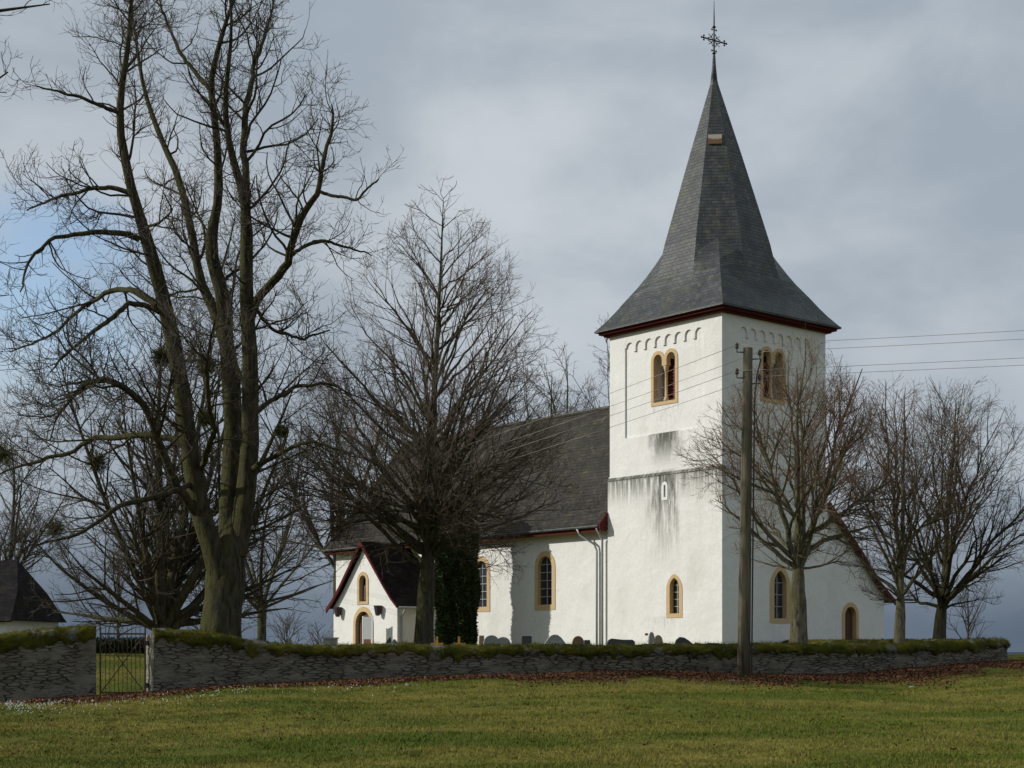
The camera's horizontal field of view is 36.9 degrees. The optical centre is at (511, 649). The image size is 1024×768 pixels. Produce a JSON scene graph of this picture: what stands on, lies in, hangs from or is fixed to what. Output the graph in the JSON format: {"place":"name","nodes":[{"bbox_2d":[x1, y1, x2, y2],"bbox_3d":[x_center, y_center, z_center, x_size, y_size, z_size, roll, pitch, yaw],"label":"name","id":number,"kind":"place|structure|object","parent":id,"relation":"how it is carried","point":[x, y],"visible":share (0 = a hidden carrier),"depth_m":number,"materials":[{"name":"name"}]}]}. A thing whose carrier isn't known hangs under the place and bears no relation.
{"place":"outdoors","nodes":[
{"label":"outdoors","id":0,"kind":"place"},
{"bbox_2d":[0,442,19,467],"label":"mistletoe","id":1,"kind":"object","parent":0,"point":[4,456],"visible":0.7,"depth_m":75.89,"materials":[{"name":"green plant"}]},
{"bbox_2d":[0,652,1023,767],"bbox_3d":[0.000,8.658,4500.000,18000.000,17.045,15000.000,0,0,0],"label":"ground","id":2,"kind":"structure","parent":0,"point":[420,687],"depth_m":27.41,"materials":[{"name":"green plant"}]},
{"bbox_2d":[0,556,66,633],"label":"house","id":3,"kind":"structure","parent":2,"relation":"on","point":[16,606],"depth_m":88.57,"materials":[{"name":"stone"}]},
{"bbox_2d":[0,0,73,276],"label":"edge tree","id":4,"kind":"object","parent":2,"relation":"on","point":[14,8],"visible":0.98,"depth_m":47.89,"materials":[{"name":"brown plant"}]},
{"bbox_2d":[0,412,85,572],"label":"background tree","id":5,"kind":"object","parent":2,"relation":"on","point":[30,525],"visible":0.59,"depth_m":111.08,"materials":[{"name":"brown plant"}]},
{"bbox_2d":[0,623,96,703],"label":"stone wall","id":6,"kind":"structure","parent":2,"relation":"on","point":[54,661],"depth_m":37.07,"materials":[{"name":"grey stone"}]},
{"bbox_2d":[73,553,145,637],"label":"birch tree","id":7,"kind":"object","parent":2,"relation":"on","point":[118,602],"visible":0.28,"depth_m":119.88,"materials":[{"name":"brown plant"}]},
{"bbox_2d":[96,636,143,653],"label":"hedge","id":8,"kind":"object","parent":2,"relation":"on","point":[123,648],"visible":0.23,"depth_m":65.50,"materials":[{"name":"green plant"}]},
{"bbox_2d":[0,278,341,651],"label":"spreading tree","id":9,"kind":"object","parent":2,"relation":"on","point":[163,573],"visible":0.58,"depth_m":55.06,"materials":[{"name":"brown plant"}]},
{"bbox_2d":[44,517,65,537],"bbox_3d":[-16.689,-4.455,55.986,0.891,0.860,0.866,0,0,0],"label":"mistletoe","id":10,"kind":"object","parent":9,"relation":"attached to","point":[62,528],"visible":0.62,"depth_m":55.92,"materials":[{"name":"green plant"}]},
{"bbox_2d":[83,449,110,475],"bbox_3d":[-14.866,-6.746,55.001,1.012,1.009,0.979,0,0,38],"label":"mistletoe","id":11,"kind":"object","parent":9,"relation":"attached to","point":[103,461],"visible":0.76,"depth_m":54.91,"materials":[{"name":"green plant"}]},
{"bbox_2d":[0,0,405,637],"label":"old tree","id":12,"kind":"object","parent":2,"relation":"on","point":[224,544],"visible":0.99,"depth_m":41.51,"materials":[{"name":"brown plant"}]},
{"bbox_2d":[146,344,168,370],"bbox_3d":[-9.660,-8.083,42.303,0.811,0.801,0.773,0,0,44],"label":"mistletoe","id":13,"kind":"object","parent":12,"relation":"attached to","point":[158,355],"visible":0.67,"depth_m":42.17,"materials":[{"name":"green plant"}]},
{"bbox_2d":[195,408,214,428],"bbox_3d":[-8.508,-6.420,42.529,0.609,0.629,0.613,0,0,-21],"label":"mistletoe","id":14,"kind":"object","parent":12,"relation":"attached to","point":[201,418],"visible":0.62,"depth_m":42.41,"materials":[{"name":"green plant"}]},
{"bbox_2d":[197,355,216,374],"bbox_3d":[-8.532,-7.949,42.979,0.656,0.675,0.658,0,0,-29],"label":"mistletoe","id":15,"kind":"object","parent":12,"relation":"attached to","point":[209,366],"visible":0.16,"depth_m":42.95,"materials":[{"name":"green plant"}]},
{"bbox_2d":[272,422,287,439],"bbox_3d":[-6.451,-6.112,42.884,0.511,0.584,0.514,0,0,-43],"label":"mistletoe","id":16,"kind":"object","parent":12,"relation":"attached to","point":[277,431],"visible":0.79,"depth_m":42.82,"materials":[{"name":"green plant"}]},
{"bbox_2d":[2,683,407,713],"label":"snowdrops","id":17,"kind":"object","parent":2,"relation":"on","point":[108,704],"visible":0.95,"depth_m":33.69,"materials":[{"name":"white plant"}]},
{"bbox_2d":[184,570,246,629],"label":"birch tree","id":18,"kind":"object","parent":2,"relation":"on","point":[194,626],"visible":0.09,"depth_m":129.98,"materials":[{"name":"brown plant"}]},
{"bbox_2d":[184,537,282,635],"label":"birch tree","id":19,"kind":"object","parent":2,"relation":"on","point":[249,591],"visible":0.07,"depth_m":124.80,"materials":[{"name":"brown plant"}]},
{"bbox_2d":[121,399,372,640],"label":"background tree","id":20,"kind":"object","parent":2,"relation":"on","point":[261,630],"visible":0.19,"depth_m":104.84,"materials":[{"name":"brown plant"}]},
{"bbox_2d":[264,606,308,643],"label":"bare bush","id":21,"kind":"object","parent":2,"relation":"on","point":[285,628],"visible":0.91,"depth_m":75.03,"materials":[{"name":"brown plant"}]},
{"bbox_2d":[304,622,332,644],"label":"bare bush","id":22,"kind":"object","parent":2,"relation":"on","point":[318,630],"visible":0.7,"depth_m":69.90,"materials":[{"name":"brown plant"}]},
{"bbox_2d":[322,637,338,644],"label":"grave chest","id":23,"kind":"object","parent":2,"relation":"on","point":[331,640],"visible":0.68,"depth_m":65.70,"materials":[{"name":"grey stone"}]},
{"bbox_2d":[257,342,457,636],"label":"spreading tree","id":24,"kind":"object","parent":2,"relation":"on","point":[320,547],"visible":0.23,"depth_m":92.45,"materials":[{"name":"brown plant"}]},
{"bbox_2d":[362,616,372,643],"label":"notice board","id":25,"kind":"object","parent":2,"relation":"on","point":[367,627],"visible":0.76,"depth_m":82.29,"materials":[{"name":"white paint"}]},
{"bbox_2d":[258,172,598,644],"bbox_3d":[-2.821,-8.931,57.797,12.119,18.649,12.133,0,0,-35],"label":"lime tree","id":26,"kind":"object","parent":2,"relation":"on","point":[433,499],"visible":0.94,"depth_m":57.23,"materials":[{"name":"brown plant"}]},
{"bbox_2d":[431,636,442,644],"bbox_3d":[-2.345,-0.029,47.988,0.400,0.785,0.085,0,0,-3],"label":"wooden cross","id":27,"kind":"object","parent":2,"relation":"on","point":[436,643],"visible":0.57,"depth_m":47.95,"materials":[{"name":"brown wood"}]},
{"bbox_2d":[434,490,482,644],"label":"yew tree","id":28,"kind":"object","parent":2,"relation":"on","point":[458,593],"visible":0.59,"depth_m":77.14,"materials":[{"name":"green plant"}]},
{"bbox_2d":[479,635,483,644],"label":"gravestone","id":29,"kind":"object","parent":2,"relation":"on","point":[481,639],"visible":0.42,"depth_m":62.91,"materials":[{"name":"beige stone"}]},
{"bbox_2d":[483,635,499,643],"bbox_3d":[-0.828,-0.152,62.000,0.711,0.891,0.340,0,0,-7],"label":"gravestone","id":30,"kind":"object","parent":2,"relation":"on","point":[491,639],"visible":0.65,"depth_m":61.91,"materials":[{"name":"grey stone"}]},
{"bbox_2d":[498,637,510,643],"bbox_3d":[-0.366,-0.121,62.500,0.672,0.816,0.340,0,0,-7],"label":"gravestone","id":31,"kind":"object","parent":2,"relation":"on","point":[502,640],"visible":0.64,"depth_m":62.42,"materials":[{"name":"grey stone"}]},
{"bbox_2d":[0,659,1023,709],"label":"fallen leaves","id":32,"kind":"object","parent":2,"relation":"on","point":[919,672],"visible":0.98,"depth_m":39.23,"materials":[{"name":"brown plant"}]},
{"bbox_2d":[0,674,1023,766],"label":"scattered leaves","id":33,"kind":"object","parent":2,"relation":"on","point":[520,724],"visible":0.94,"depth_m":27.49,"materials":[{"name":"brown plant"}]},
{"bbox_2d":[521,636,531,643],"bbox_3d":[0.586,-0.146,62.000,0.444,0.838,0.340,0,0,-7],"label":"gravestone","id":34,"kind":"object","parent":2,"relation":"on","point":[526,639],"visible":0.42,"depth_m":61.91,"materials":[{"name":"stone"}]},
{"bbox_2d":[449,312,609,423],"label":"background tree","id":35,"kind":"object","parent":2,"relation":"on","point":[608,366],"visible":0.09,"depth_m":110.32,"materials":[{"name":"brown plant"}]},
{"bbox_2d":[491,345,606,425],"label":"background tree","id":36,"kind":"object","parent":2,"relation":"on","point":[564,405],"visible":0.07,"depth_m":107.03,"materials":[{"name":"brown plant"}]},
{"bbox_2d":[544,635,565,643],"bbox_3d":[1.709,-0.166,61.000,1.049,0.900,0.340,0,0,-7],"label":"gravestone","id":37,"kind":"object","parent":2,"relation":"on","point":[558,639],"visible":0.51,"depth_m":60.91,"materials":[{"name":"grey stone"}]},
{"bbox_2d":[572,636,583,643],"bbox_3d":[2.666,-0.147,62.000,0.533,0.836,0.340,0,0,-7],"label":"gravestone","id":38,"kind":"object","parent":2,"relation":"on","point":[577,640],"visible":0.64,"depth_m":61.91,"materials":[{"name":"stone"}]},
{"bbox_2d":[146,627,1011,691],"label":"stone wall","id":39,"kind":"structure","parent":2,"relation":"on","point":[182,658],"depth_m":40.25,"materials":[{"name":"grey stone"}]},
{"bbox_2d":[99,625,148,694],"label":"iron gate","id":40,"kind":"structure","parent":39,"relation":"attached to","point":[145,644],"depth_m":37.90,"materials":[{"name":"black metal"}]},
{"bbox_2d":[321,9,895,644],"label":"church","id":41,"kind":"structure","parent":2,"relation":"on","point":[639,549],"depth_m":71.87,"materials":[{"name":"paint"}]},
{"bbox_2d":[359,612,370,643],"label":"door","id":42,"kind":"structure","parent":41,"relation":"in","point":[364,614],"depth_m":84.64,"materials":[{"name":"brown wood"}]},
{"bbox_2d":[477,556,489,611],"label":"window","id":43,"kind":"structure","parent":41,"relation":"in","point":[484,606],"depth_m":81.18,"materials":[{"name":"stone"}]},
{"bbox_2d":[535,551,554,609],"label":"window","id":44,"kind":"structure","parent":41,"relation":"in","point":[545,562],"depth_m":77.43,"materials":[{"name":"stone"}]},
{"bbox_2d":[651,348,677,406],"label":"belfry window","id":45,"kind":"structure","parent":41,"relation":"in","point":[666,359],"depth_m":71.22,"materials":[{"name":"stone"}]},
{"bbox_2d":[666,574,681,617],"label":"window","id":46,"kind":"structure","parent":41,"relation":"in","point":[673,588],"depth_m":70.38,"materials":[{"name":"stone"}]},
{"bbox_2d":[760,346,784,404],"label":"belfry window","id":47,"kind":"structure","parent":41,"relation":"in","point":[768,356],"depth_m":70.38,"materials":[{"name":"stone"}]},
{"bbox_2d":[770,567,790,622],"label":"window","id":48,"kind":"structure","parent":41,"relation":"in","point":[780,586],"depth_m":70.67,"materials":[{"name":"stone"}]},
{"bbox_2d":[845,608,851,639],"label":"door","id":49,"kind":"structure","parent":41,"relation":"in","point":[848,615],"depth_m":74.22,"materials":[{"name":"brown wood"}]},
{"bbox_2d":[607,638,634,644],"bbox_3d":[4.261,-0.067,60.000,1.204,0.766,0.340,0,0,-7],"label":"gravestone","id":50,"kind":"object","parent":2,"relation":"on","point":[613,641],"visible":0.16,"depth_m":59.91,"materials":[{"name":"stone"}]},
{"bbox_2d":[648,632,653,643],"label":"gravestone","id":51,"kind":"object","parent":2,"relation":"on","point":[651,637],"visible":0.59,"depth_m":61.91,"materials":[{"name":"grey stone"}]},
{"bbox_2d":[653,635,662,643],"bbox_3d":[5.707,-0.126,60.000,0.408,0.921,0.340,0,0,-7],"label":"gravestone","id":52,"kind":"object","parent":2,"relation":"on","point":[657,639],"visible":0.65,"depth_m":59.91,"materials":[{"name":"beige stone"}]},
{"bbox_2d":[675,637,691,643],"bbox_3d":[6.801,-0.088,60.000,0.989,0.839,0.340,0,0,-7],"label":"gravestone","id":53,"kind":"object","parent":2,"relation":"on","point":[682,639],"visible":0.16,"depth_m":59.89,"materials":[{"name":"stone"}]},
{"bbox_2d":[735,343,761,675],"bbox_3d":[6.244,-3.514,40.548,0.665,9.207,0.352,0,0,24],"label":"utility pole","id":54,"kind":"object","parent":2,"relation":"on","point":[745,623],"visible":0.96,"depth_m":40.48,"materials":[{"name":"brown wood"}]},
{"bbox_2d":[266,371,734,520],"bbox_3d":[-7.778,-6.919,67.750,0.012,0.930,60.930,0,0,-27],"label":"overhead wire","id":55,"kind":"object","parent":54,"relation":"attached to","point":[579,426],"visible":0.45,"depth_m":47.56,"materials":[{"name":"black metal"}]},
{"bbox_2d":[271,345,735,505],"bbox_3d":[-7.778,-7.599,67.750,0.012,0.930,60.930,0,0,-27],"label":"overhead wire","id":56,"kind":"object","parent":54,"relation":"attached to","point":[588,401],"visible":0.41,"depth_m":47.04,"materials":[{"name":"black metal"}]},
{"bbox_2d":[266,352,757,513],"bbox_3d":[-7.178,-7.419,67.750,0.012,0.930,60.930,0,0,-27],"label":"overhead wire","id":57,"kind":"object","parent":54,"relation":"attached to","point":[598,410],"visible":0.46,"depth_m":47.36,"materials":[{"name":"black metal"}]},
{"bbox_2d":[274,378,753,524],"bbox_3d":[-7.178,-6.769,67.750,0.012,0.930,60.930,0,0,-27],"label":"overhead wire","id":58,"kind":"object","parent":54,"relation":"attached to","point":[591,433],"visible":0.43,"depth_m":47.02,"materials":[{"name":"black metal"}]},
{"bbox_2d":[739,358,1015,370],"bbox_3d":[23.071,-7.406,34.499,36.332,0.380,0.012,0,0,19],"label":"overhead wire","id":59,"kind":"object","parent":54,"relation":"attached to","point":[879,364],"visible":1,"depth_m":39.29,"materials":[{"name":"black metal"}]},
{"bbox_2d":[742,330,1023,344],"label":"overhead wire","id":60,"kind":"object","parent":54,"relation":"attached to","point":[876,338],"visible":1,"depth_m":39.25,"materials":[{"name":"black metal"}]},
{"bbox_2d":[761,339,1019,351],"bbox_3d":[23.671,-7.906,34.499,36.332,0.380,0.012,0,0,19],"label":"overhead wire","id":61,"kind":"object","parent":54,"relation":"attached to","point":[892,345],"visible":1,"depth_m":39.39,"materials":[{"name":"black metal"}]},
{"bbox_2d":[761,365,1019,376],"bbox_3d":[23.671,-7.256,34.499,36.332,0.380,0.012,0,0,19],"label":"overhead wire","id":62,"kind":"object","parent":54,"relation":"attached to","point":[899,370],"visible":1,"depth_m":39.35,"materials":[{"name":"black metal"}]},
{"bbox_2d":[672,326,930,643],"bbox_3d":[9.266,-5.087,50.013,7.972,10.940,8.358,0,0,41],"label":"young lime tree","id":63,"kind":"object","parent":2,"relation":"on","point":[799,550],"visible":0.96,"depth_m":49.73,"materials":[{"name":"brown plant"}]},
{"bbox_2d":[819,371,999,642],"bbox_3d":[13.360,-4.557,51.779,5.956,9.815,6.022,0,0,14],"label":"young lime tree","id":64,"kind":"object","parent":2,"relation":"on","point":[899,573],"visible":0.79,"depth_m":51.87,"materials":[{"name":"brown plant"}]},
{"bbox_2d":[834,374,1023,638],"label":"young lime tree","id":65,"kind":"object","parent":2,"relation":"on","point":[943,593],"visible":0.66,"depth_m":53.81,"materials":[{"name":"brown plant"}]},
{"bbox_2d":[946,566,1001,638],"bbox_3d":[17.784,-1.505,59.999,2.780,3.764,2.293,0,0,0],"label":"sapling","id":66,"kind":"object","parent":2,"relation":"on","point":[968,623],"visible":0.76,"depth_m":59.97,"materials":[{"name":"brown plant"}]},
{"bbox_2d":[0,0,1023,651],"label":"sky","id":67,"kind":"structure","parent":0,"point":[881,142],"materials":[{"name":"grey"}]}
]}

